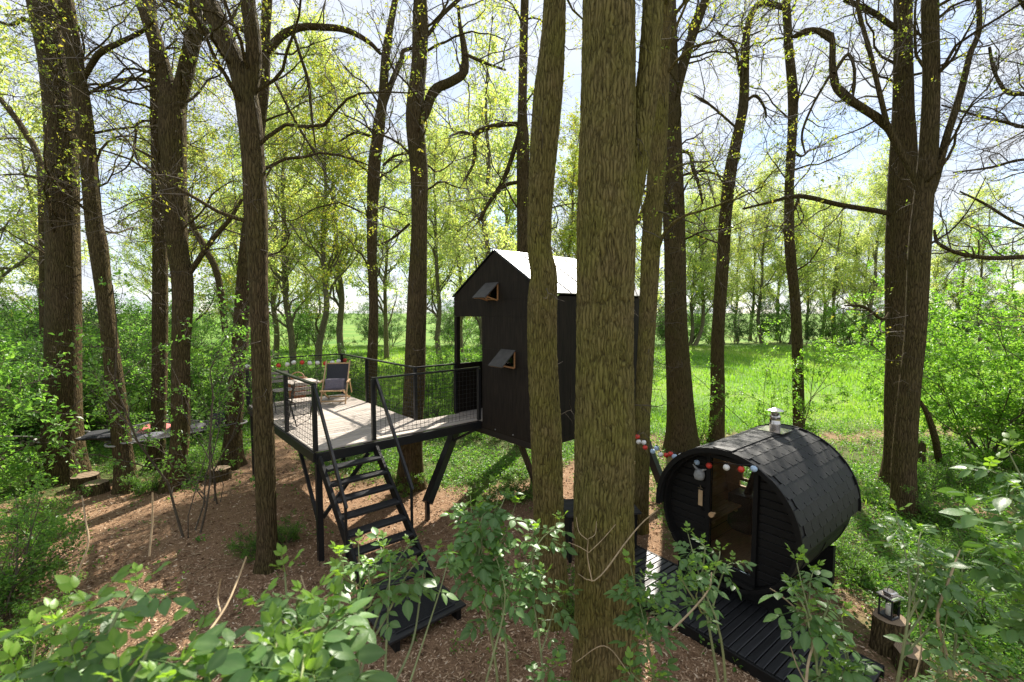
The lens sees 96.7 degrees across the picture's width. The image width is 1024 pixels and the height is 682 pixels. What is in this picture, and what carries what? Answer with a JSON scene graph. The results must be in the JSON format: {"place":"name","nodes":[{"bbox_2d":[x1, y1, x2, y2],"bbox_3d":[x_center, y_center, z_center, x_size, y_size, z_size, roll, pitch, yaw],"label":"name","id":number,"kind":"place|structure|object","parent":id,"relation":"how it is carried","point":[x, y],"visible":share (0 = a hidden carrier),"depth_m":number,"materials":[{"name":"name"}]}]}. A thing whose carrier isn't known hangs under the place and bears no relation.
{"place":"outdoors","nodes":[
{"label":"outdoors","id":0,"kind":"place"},
{"bbox_2d":[0,313,1023,681],"bbox_3d":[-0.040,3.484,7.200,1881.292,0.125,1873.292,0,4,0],"label":"ground","id":1,"kind":"structure","parent":0,"point":[246,489],"depth_m":8.07,"materials":[{"name":"brown soil"}]},
{"bbox_2d":[0,0,84,314],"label":"background tree","id":2,"kind":"object","parent":1,"relation":"on","point":[22,262],"visible":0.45,"depth_m":17.88,"materials":[{"name":"green plant"}]},
{"bbox_2d":[0,460,86,630],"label":"bush","id":3,"kind":"object","parent":1,"relation":"on","point":[7,521],"visible":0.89,"depth_m":6.08,"materials":[{"name":"green plant"}]},
{"bbox_2d":[0,45,94,342],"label":"background tree","id":4,"kind":"object","parent":1,"relation":"on","point":[22,269],"visible":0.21,"depth_m":29.92,"materials":[{"name":"green plant"}]},
{"bbox_2d":[0,353,94,494],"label":"bush","id":5,"kind":"object","parent":1,"relation":"on","point":[18,468],"visible":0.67,"depth_m":8.83,"materials":[{"name":"green plant"}]},
{"bbox_2d":[0,565,94,673],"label":"bush","id":6,"kind":"object","parent":1,"relation":"on","point":[63,601],"visible":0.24,"depth_m":5.31,"materials":[{"name":"green plant"}]},
{"bbox_2d":[0,480,99,547],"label":"bush","id":7,"kind":"object","parent":1,"relation":"on","point":[51,503],"visible":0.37,"depth_m":7.91,"materials":[{"name":"green plant"}]},
{"bbox_2d":[0,510,100,600],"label":"bush","id":8,"kind":"object","parent":1,"relation":"on","point":[11,559],"visible":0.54,"depth_m":6.43,"materials":[{"name":"green plant"}]},
{"bbox_2d":[0,615,101,681],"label":"bush","id":9,"kind":"object","parent":1,"relation":"on","point":[40,658],"visible":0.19,"depth_m":4.79,"materials":[{"name":"green plant"}]},
{"bbox_2d":[0,320,103,515],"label":"bush","id":10,"kind":"object","parent":1,"relation":"on","point":[17,372],"visible":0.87,"depth_m":8.90,"materials":[{"name":"green plant"}]},
{"bbox_2d":[0,322,125,450],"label":"bush","id":11,"kind":"object","parent":1,"relation":"on","point":[23,379],"visible":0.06,"depth_m":12.49,"materials":[{"name":"green plant"}]},
{"bbox_2d":[0,335,135,455],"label":"bush","id":12,"kind":"object","parent":1,"relation":"on","point":[34,349],"visible":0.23,"depth_m":11.88,"materials":[{"name":"green plant"}]},
{"bbox_2d":[0,275,146,376],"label":"bush","id":13,"kind":"object","parent":1,"relation":"on","point":[37,306],"visible":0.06,"depth_m":17.52,"materials":[{"name":"green plant"}]},
{"bbox_2d":[0,0,149,488],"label":"tree","id":14,"kind":"object","parent":1,"relation":"on","point":[62,254],"visible":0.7,"depth_m":10.18,"materials":[{"name":"brown plant"}]},
{"bbox_2d":[0,7,169,354],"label":"tree","id":15,"kind":"object","parent":1,"relation":"on","point":[40,229],"visible":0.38,"depth_m":14.73,"materials":[{"name":"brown plant"}]},
{"bbox_2d":[3,296,206,432],"bbox_3d":[-12.454,0.913,14.771,4.927,4.790,5.040,0,4,-4],"label":"bush","id":16,"kind":"object","parent":1,"relation":"on","point":[133,332],"visible":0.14,"depth_m":14.01,"materials":[{"name":"green plant"}]},
{"bbox_2d":[18,345,200,445],"bbox_3d":[-11.915,1.599,14.106,3.540,3.016,4.951,0,4,8],"label":"bush","id":17,"kind":"object","parent":1,"relation":"on","point":[101,409],"visible":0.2,"depth_m":13.42,"materials":[{"name":"green plant"}]},
{"bbox_2d":[0,492,259,681],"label":"elder shrub","id":18,"kind":"object","parent":1,"relation":"on","point":[100,662],"visible":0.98,"depth_m":1.17,"materials":[{"name":"green plant"}]},
{"bbox_2d":[0,0,279,471],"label":"tree","id":19,"kind":"object","parent":1,"relation":"on","point":[159,324],"visible":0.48,"depth_m":10.97,"materials":[{"name":"brown plant"}]},
{"bbox_2d":[0,0,280,494],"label":"tree","id":20,"kind":"object","parent":1,"relation":"on","point":[97,241],"visible":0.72,"depth_m":9.57,"materials":[{"name":"brown plant"}]},
{"bbox_2d":[0,0,295,494],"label":"tree","id":21,"kind":"object","parent":1,"relation":"on","point":[174,100],"visible":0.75,"depth_m":9.53,"materials":[{"name":"brown plant"}]},
{"bbox_2d":[101,176,197,308],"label":"background tree","id":22,"kind":"object","parent":1,"relation":"on","point":[143,283],"visible":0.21,"depth_m":55.27,"materials":[{"name":"green plant"}]},
{"bbox_2d":[0,249,303,537],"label":"sapling","id":23,"kind":"object","parent":1,"relation":"on","point":[209,428],"visible":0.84,"depth_m":7.75,"materials":[{"name":"green plant"}]},
{"bbox_2d":[31,325,307,503],"bbox_3d":[-6.480,1.422,8.910,4.537,3.889,2.333,-2,4,-28],"label":"sapling","id":24,"kind":"object","parent":1,"relation":"on","point":[182,412],"visible":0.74,"depth_m":8.93,"materials":[{"name":"green plant"}]},
{"bbox_2d":[97,41,242,320],"bbox_3d":[-18.046,-6.653,25.374,7.088,18.091,6.735,2,4,30],"label":"background tree","id":25,"kind":"object","parent":1,"relation":"on","point":[194,242],"visible":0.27,"depth_m":24.96,"materials":[{"name":"green plant"}]},
{"bbox_2d":[103,80,240,372],"bbox_3d":[-12.277,-3.644,17.173,4.423,13.196,5.459,-2,4,-32],"label":"tree","id":26,"kind":"object","parent":1,"relation":"on","point":[214,266],"visible":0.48,"depth_m":16.75,"materials":[{"name":"green plant"}]},
{"bbox_2d":[82,288,277,409],"bbox_3d":[-13.254,0.180,18.031,6.878,5.391,6.253,-2,4,-24],"label":"bush","id":27,"kind":"object","parent":1,"relation":"on","point":[141,329],"visible":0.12,"depth_m":18.11,"materials":[{"name":"green plant"}]},
{"bbox_2d":[121,340,251,436],"bbox_3d":[-9.904,1.544,13.896,3.648,3.468,3.567,0,4,0],"label":"bush","id":28,"kind":"object","parent":1,"relation":"on","point":[198,390],"visible":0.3,"depth_m":14.19,"materials":[{"name":"green plant"}]},
{"bbox_2d":[124,315,280,432],"bbox_3d":[-10.291,1.086,15.350,4.428,4.305,4.530,-2,4,-25],"label":"bush","id":29,"kind":"object","parent":1,"relation":"on","point":[218,382],"visible":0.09,"depth_m":15.27,"materials":[{"name":"green plant"}]},
{"bbox_2d":[190,121,279,317],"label":"background tree","id":30,"kind":"object","parent":1,"relation":"on","point":[232,261],"visible":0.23,"depth_m":31.04,"materials":[{"name":"green plant"}]},
{"bbox_2d":[213,74,322,360],"bbox_3d":[-17.531,-9.297,34.699,7.709,22.188,8.652,0,4,-2],"label":"background tree","id":31,"kind":"object","parent":1,"relation":"on","point":[276,346],"visible":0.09,"depth_m":34.38,"materials":[{"name":"green plant"}]},
{"bbox_2d":[12,0,531,574],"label":"tree","id":32,"kind":"object","parent":1,"relation":"on","point":[244,72],"visible":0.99,"depth_m":6.50,"materials":[{"name":"brown plant"}]},
{"bbox_2d":[148,0,407,469],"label":"tree","id":33,"kind":"object","parent":1,"relation":"on","point":[242,290],"visible":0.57,"depth_m":11.13,"materials":[{"name":"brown plant"}]},
{"bbox_2d":[218,5,349,370],"bbox_3d":[-14.065,-8.935,27.624,7.233,22.283,7.175,0,4,-3],"label":"background tree","id":34,"kind":"object","parent":1,"relation":"on","point":[284,287],"visible":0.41,"depth_m":27.52,"materials":[{"name":"green plant"}]},
{"bbox_2d":[182,543,396,681],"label":"elder shrub","id":35,"kind":"object","parent":1,"relation":"on","point":[290,655],"visible":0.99,"depth_m":1.19,"materials":[{"name":"green plant"}]},
{"bbox_2d":[276,277,368,349],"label":"bush","id":36,"kind":"object","parent":1,"relation":"on","point":[315,333],"visible":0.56,"depth_m":44.89,"materials":[{"name":"green plant"}]},
{"bbox_2d":[264,38,386,380],"bbox_3d":[-10.052,-6.564,25.007,6.686,17.960,7.036,1,4,8],"label":"background tree","id":37,"kind":"object","parent":1,"relation":"on","point":[323,240],"visible":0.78,"depth_m":24.47,"materials":[{"name":"green plant"}]},
{"bbox_2d":[268,0,394,357],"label":"background tree","id":38,"kind":"object","parent":1,"relation":"on","point":[341,306],"visible":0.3,"depth_m":28.80,"materials":[{"name":"green plant"}]},
{"bbox_2d":[229,0,452,443],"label":"tree","id":39,"kind":"object","parent":1,"relation":"on","point":[373,185],"visible":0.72,"depth_m":12.67,"materials":[{"name":"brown plant"}]},
{"bbox_2d":[245,353,480,562],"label":"timber deck","id":40,"kind":"structure","parent":1,"relation":"on","point":[352,421],"depth_m":8.44,"materials":[{"name":"grey wood"}]},
{"bbox_2d":[318,360,351,403],"bbox_3d":[-4.241,0.986,10.930,0.665,0.962,0.899,-1,4,-11],"label":"deck chair","id":41,"kind":"object","parent":40,"relation":"on","point":[338,370],"visible":0.84,"depth_m":11.17,"materials":[{"name":"black fabric"}]},
{"bbox_2d":[328,142,432,358],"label":"background tree","id":42,"kind":"object","parent":1,"relation":"on","point":[384,287],"visible":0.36,"depth_m":37.03,"materials":[{"name":"green plant"}]},
{"bbox_2d":[324,527,462,681],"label":"elder shrub","id":43,"kind":"object","parent":1,"relation":"on","point":[389,594],"visible":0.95,"depth_m":2.69,"materials":[{"name":"green plant"}]},
{"bbox_2d":[367,583,465,652],"bbox_3d":[-1.201,3.507,5.799,1.070,0.168,0.615,-3,5,-41],"label":"landing step","id":44,"kind":"object","parent":1,"relation":"on","point":[454,611],"visible":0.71,"depth_m":5.59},
{"bbox_2d":[313,378,436,625],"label":"stairs","id":45,"kind":"structure","parent":44,"relation":"on","point":[346,534],"depth_m":6.73,"materials":[{"name":"black metal"}]},
{"bbox_2d":[380,587,454,633],"bbox_3d":[-1.210,3.414,5.803,0.830,0.018,0.485,-3,5,-41],"label":"rubber mat","id":46,"kind":"object","parent":44,"relation":"on","point":[426,607],"visible":0.56,"depth_m":5.76,"materials":[{"name":"black rubber"}]},
{"bbox_2d":[378,75,476,363],"bbox_3d":[-5.472,-7.501,30.365,6.652,19.146,7.466,0,4,-4],"label":"background tree","id":47,"kind":"object","parent":1,"relation":"on","point":[434,255],"visible":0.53,"depth_m":30.41,"materials":[{"name":"green plant"}]},
{"bbox_2d":[275,0,580,494],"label":"tree","id":48,"kind":"object","parent":1,"relation":"on","point":[419,108],"visible":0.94,"depth_m":9.66,"materials":[{"name":"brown plant"}]},
{"bbox_2d":[427,103,515,361],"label":"background tree","id":49,"kind":"object","parent":1,"relation":"on","point":[449,280],"visible":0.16,"depth_m":35.40,"materials":[{"name":"green plant"}]},
{"bbox_2d":[456,463,508,507],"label":"bush","id":50,"kind":"object","parent":1,"relation":"on","point":[476,494],"visible":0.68,"depth_m":9.14,"materials":[{"name":"green plant"}]},
{"bbox_2d":[429,0,557,358],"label":"background tree","id":51,"kind":"object","parent":1,"relation":"on","point":[501,236],"visible":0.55,"depth_m":20.77,"materials":[{"name":"green plant"}]},
{"bbox_2d":[439,69,558,262],"bbox_3d":[-0.532,-8.088,31.033,8.670,20.388,8.032,-3,5,-37],"label":"background tree","id":52,"kind":"object","parent":1,"relation":"on","point":[507,212],"visible":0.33,"depth_m":29.84,"materials":[{"name":"green plant"}]},
{"bbox_2d":[424,0,581,446],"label":"tree","id":53,"kind":"object","parent":1,"relation":"on","point":[520,148],"visible":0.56,"depth_m":12.75,"materials":[{"name":"green plant"}]},
{"bbox_2d":[436,475,582,681],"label":"elder shrub","id":54,"kind":"object","parent":1,"relation":"on","point":[469,553],"visible":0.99,"depth_m":3.78,"materials":[{"name":"green plant"}]},
{"bbox_2d":[0,435,1019,681],"bbox_3d":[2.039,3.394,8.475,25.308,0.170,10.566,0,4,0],"label":"wood chips","id":55,"kind":"object","parent":1,"relation":"on","point":[446,642],"visible":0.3,"depth_m":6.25,"materials":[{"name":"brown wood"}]},
{"bbox_2d":[0,402,1023,681],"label":"ground cover","id":56,"kind":"object","parent":1,"relation":"on","point":[1010,650],"visible":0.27,"depth_m":9.61,"materials":[{"name":"green plant"}]},
{"bbox_2d":[28,450,1023,681],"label":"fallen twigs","id":57,"kind":"object","parent":1,"relation":"on","point":[351,540],"visible":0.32,"depth_m":7.25,"materials":[{"name":"brown wood"}]},
{"bbox_2d":[36,345,1023,505],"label":"meadow grass","id":58,"kind":"structure","parent":1,"relation":"on","point":[846,378],"depth_m":26.90,"materials":[{"name":"green plant"}]},
{"bbox_2d":[422,249,662,520],"bbox_3d":[0.549,0.796,9.861,5.200,5.223,4.527,-3,5,-41],"label":"stilt cabin","id":59,"kind":"object","parent":1,"relation":"on","point":[492,290],"visible":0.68,"depth_m":8.55,"materials":[{"name":"black wood"}]},
{"bbox_2d":[551,97,579,258],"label":"background tree","id":60,"kind":"object","parent":1,"relation":"on","point":[566,245],"visible":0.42,"depth_m":34.99,"materials":[{"name":"green plant"}]},
{"bbox_2d":[514,0,639,631],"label":"tree","id":61,"kind":"object","parent":1,"relation":"on","point":[546,448],"visible":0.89,"depth_m":5.53,"materials":[{"name":"brown plant"}]},
{"bbox_2d":[550,0,694,681],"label":"tree","id":62,"kind":"object","parent":1,"relation":"on","point":[618,103],"visible":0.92,"depth_m":4.11,"materials":[{"name":"brown plant"}]},
{"bbox_2d":[568,509,688,681],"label":"elder shrub","id":63,"kind":"object","parent":1,"relation":"on","point":[632,618],"visible":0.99,"depth_m":3.31,"materials":[{"name":"green plant"}]},
{"bbox_2d":[660,193,738,345],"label":"background tree","id":64,"kind":"object","parent":1,"relation":"on","point":[703,268],"visible":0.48,"depth_m":50.06,"materials":[{"name":"green plant"}]},
{"bbox_2d":[659,160,744,346],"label":"background tree","id":65,"kind":"object","parent":1,"relation":"on","point":[702,303],"visible":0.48,"depth_m":49.85,"materials":[{"name":"green plant"}]},
{"bbox_2d":[654,521,755,681],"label":"elder shrub","id":66,"kind":"object","parent":1,"relation":"on","point":[691,581],"visible":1,"depth_m":2.88,"materials":[{"name":"green plant"}]},
{"bbox_2d":[636,0,804,456],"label":"tree","id":67,"kind":"object","parent":1,"relation":"on","point":[681,433],"visible":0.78,"depth_m":12.15,"materials":[{"name":"brown plant"}]},
{"bbox_2d":[567,0,875,535],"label":"tree","id":68,"kind":"object","parent":1,"relation":"on","point":[651,212],"visible":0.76,"depth_m":7.62,"materials":[{"name":"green plant"}]},
{"bbox_2d":[697,174,753,344],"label":"background tree","id":69,"kind":"object","parent":1,"relation":"on","point":[732,257],"visible":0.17,"depth_m":52.94,"materials":[{"name":"green plant"}]},
{"bbox_2d":[705,297,771,343],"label":"bush","id":70,"kind":"object","parent":1,"relation":"on","point":[738,330],"visible":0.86,"depth_m":54.98,"materials":[{"name":"green plant"}]},
{"bbox_2d":[726,184,769,340],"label":"background tree","id":71,"kind":"object","parent":1,"relation":"on","point":[743,223],"visible":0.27,"depth_m":58.93,"materials":[{"name":"green plant"}]},
{"bbox_2d":[636,0,860,442],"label":"tree","id":72,"kind":"object","parent":1,"relation":"on","point":[718,333],"visible":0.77,"depth_m":12.86,"materials":[{"name":"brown plant"}]},
{"bbox_2d":[656,407,861,618],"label":"barrel sauna","id":73,"kind":"structure","parent":1,"relation":"on","point":[808,494],"depth_m":6.11,"materials":[{"name":"black wood"}]},
{"bbox_2d":[704,454,760,586],"bbox_3d":[2.841,2.313,5.960,0.193,1.560,0.682,-3,5,-38],"label":"door","id":74,"kind":"structure","parent":73,"relation":"in","point":[751,578],"depth_m":5.90,"materials":[{"name":"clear glass"}]},
{"bbox_2d":[635,545,884,681],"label":"slatted walkway","id":75,"kind":"structure","parent":1,"relation":"on","point":[744,630],"depth_m":5.40,"materials":[{"name":"black wood"}]},
{"bbox_2d":[726,283,804,342],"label":"bush","id":76,"kind":"object","parent":1,"relation":"on","point":[761,318],"visible":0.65,"depth_m":56.95,"materials":[{"name":"green plant"}]},
{"bbox_2d":[729,145,803,342],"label":"background tree","id":77,"kind":"object","parent":1,"relation":"on","point":[763,247],"visible":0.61,"depth_m":55.62,"materials":[{"name":"green plant"}]},
{"bbox_2d":[690,317,859,436],"bbox_3d":[6.912,1.244,12.886,4.705,3.888,3.631,2,4,24],"label":"young shrub","id":78,"kind":"object","parent":1,"relation":"on","point":[759,407],"visible":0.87,"depth_m":12.52,"materials":[{"name":"green plant"}]},
{"bbox_2d":[709,0,889,428],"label":"tree","id":79,"kind":"object","parent":1,"relation":"on","point":[790,260],"visible":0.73,"depth_m":13.21,"materials":[{"name":"green plant"}]},
{"bbox_2d":[756,180,853,343],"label":"background tree","id":80,"kind":"object","parent":1,"relation":"on","point":[813,270],"visible":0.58,"depth_m":53.54,"materials":[{"name":"green plant"}]},
{"bbox_2d":[770,297,842,344],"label":"bush","id":81,"kind":"object","parent":1,"relation":"on","point":[810,333],"visible":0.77,"depth_m":53.70,"materials":[{"name":"green plant"}]},
{"bbox_2d":[758,543,883,681],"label":"elder shrub","id":82,"kind":"object","parent":1,"relation":"on","point":[811,639],"visible":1,"depth_m":2.53,"materials":[{"name":"green plant"}]},
{"bbox_2d":[784,292,879,344],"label":"bush","id":83,"kind":"object","parent":1,"relation":"on","point":[826,333],"visible":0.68,"depth_m":53.67,"materials":[{"name":"green plant"}]},
{"bbox_2d":[802,161,866,342],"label":"background tree","id":84,"kind":"object","parent":1,"relation":"on","point":[836,283],"visible":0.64,"depth_m":57.44,"materials":[{"name":"green plant"}]},
{"bbox_2d":[810,181,882,339],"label":"background tree","id":85,"kind":"object","parent":1,"relation":"on","point":[858,192],"visible":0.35,"depth_m":62.58,"materials":[{"name":"green plant"}]},
{"bbox_2d":[828,138,889,345],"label":"background tree","id":86,"kind":"object","parent":1,"relation":"on","point":[874,244],"visible":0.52,"depth_m":51.09,"materials":[{"name":"green plant"}]},
{"bbox_2d":[700,0,1023,490],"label":"tree","id":87,"kind":"object","parent":1,"relation":"on","point":[899,193],"visible":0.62,"depth_m":9.77,"materials":[{"name":"brown plant"}]},
{"bbox_2d":[833,533,898,586],"bbox_3d":[5.008,3.289,6.765,0.979,0.682,0.908,2,4,22],"label":"bush","id":88,"kind":"object","parent":1,"relation":"on","point":[867,569],"visible":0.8,"depth_m":6.64,"materials":[{"name":"green plant"}]},
{"bbox_2d":[751,0,1023,519],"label":"tree","id":89,"kind":"object","parent":1,"relation":"on","point":[925,176],"visible":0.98,"depth_m":8.48,"materials":[{"name":"brown plant"}]},
{"bbox_2d":[868,608,910,658],"bbox_3d":[4.374,3.424,5.283,0.374,0.467,0.379,0,4,0],"label":"log stump","id":90,"kind":"object","parent":1,"relation":"on","point":[879,642],"visible":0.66,"depth_m":5.20,"materials":[{"name":"brown wood"}]},
{"bbox_2d":[891,641,931,680],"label":"log stump","id":91,"kind":"object","parent":1,"relation":"on","point":[912,660],"visible":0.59,"depth_m":4.91,"materials":[{"name":"brown wood"}]},
{"bbox_2d":[821,217,1023,472],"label":"hawthorn shrub","id":92,"kind":"object","parent":1,"relation":"on","point":[971,416],"visible":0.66,"depth_m":11.64,"materials":[{"name":"green plant"}]},
{"bbox_2d":[917,401,943,470],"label":"dead branch","id":93,"kind":"object","parent":1,"relation":"on","point":[934,439],"visible":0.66,"depth_m":10.47,"materials":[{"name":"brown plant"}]},
{"bbox_2d":[849,269,1023,464],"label":"hawthorn shrub","id":94,"kind":"object","parent":1,"relation":"on","point":[929,366],"visible":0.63,"depth_m":11.30,"materials":[{"name":"green plant"}]},
{"bbox_2d":[917,456,960,499],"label":"bush","id":95,"kind":"object","parent":1,"relation":"on","point":[921,476],"visible":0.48,"depth_m":9.75,"materials":[{"name":"green plant"}]},
{"bbox_2d":[900,485,985,530],"bbox_3d":[8.016,3.110,8.402,1.165,0.811,1.080,-2,4,-30],"label":"bush","id":96,"kind":"object","parent":1,"relation":"on","point":[926,501],"visible":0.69,"depth_m":8.35,"materials":[{"name":"green plant"}]},
{"bbox_2d":[868,498,1022,681],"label":"elder shrub","id":97,"kind":"object","parent":1,"relation":"on","point":[944,662],"visible":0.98,"depth_m":3.06,"materials":[{"name":"green plant"}]},
{"bbox_2d":[874,0,1023,345],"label":"tree","id":98,"kind":"object","parent":1,"relation":"on","point":[1005,122],"visible":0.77,"depth_m":9.19,"materials":[{"name":"green plant"}]},
{"bbox_2d":[929,214,971,341],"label":"background tree","id":99,"kind":"object","parent":1,"relation":"on","point":[936,227],"visible":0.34,"depth_m":55.93,"materials":[{"name":"green plant"}]},
{"bbox_2d":[917,450,993,491],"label":"bush","id":100,"kind":"object","parent":1,"relation":"on","point":[949,476],"visible":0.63,"depth_m":10.16,"materials":[{"name":"green plant"}]},
{"bbox_2d":[931,181,1008,335],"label":"background tree","id":101,"kind":"object","parent":1,"relation":"on","point":[972,265],"visible":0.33,"depth_m":53.77,"materials":[{"name":"green plant"}]},
{"bbox_2d":[920,518,1023,583],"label":"bush","id":102,"kind":"object","parent":1,"relation":"on","point":[967,558],"visible":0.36,"depth_m":6.89,"materials":[{"name":"green plant"}]},
{"bbox_2d":[936,430,1023,670],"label":"elder shrub","id":103,"kind":"object","parent":1,"relation":"on","point":[999,579],"visible":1,"depth_m":2.37,"materials":[{"name":"green plant"}]},
{"bbox_2d":[940,562,1023,639],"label":"bush","id":104,"kind":"object","parent":1,"relation":"on","point":[993,602],"visible":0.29,"depth_m":5.75,"materials":[{"name":"green plant"}]},
{"bbox_2d":[946,173,1022,343],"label":"background tree","id":105,"kind":"object","parent":1,"relation":"on","point":[991,288],"visible":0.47,"depth_m":50.73,"materials":[{"name":"green plant"}]},
{"bbox_2d":[0,0,1023,313],"label":"sky","id":106,"kind":"structure","parent":0,"point":[573,63],"materials":[{"name":"white"}]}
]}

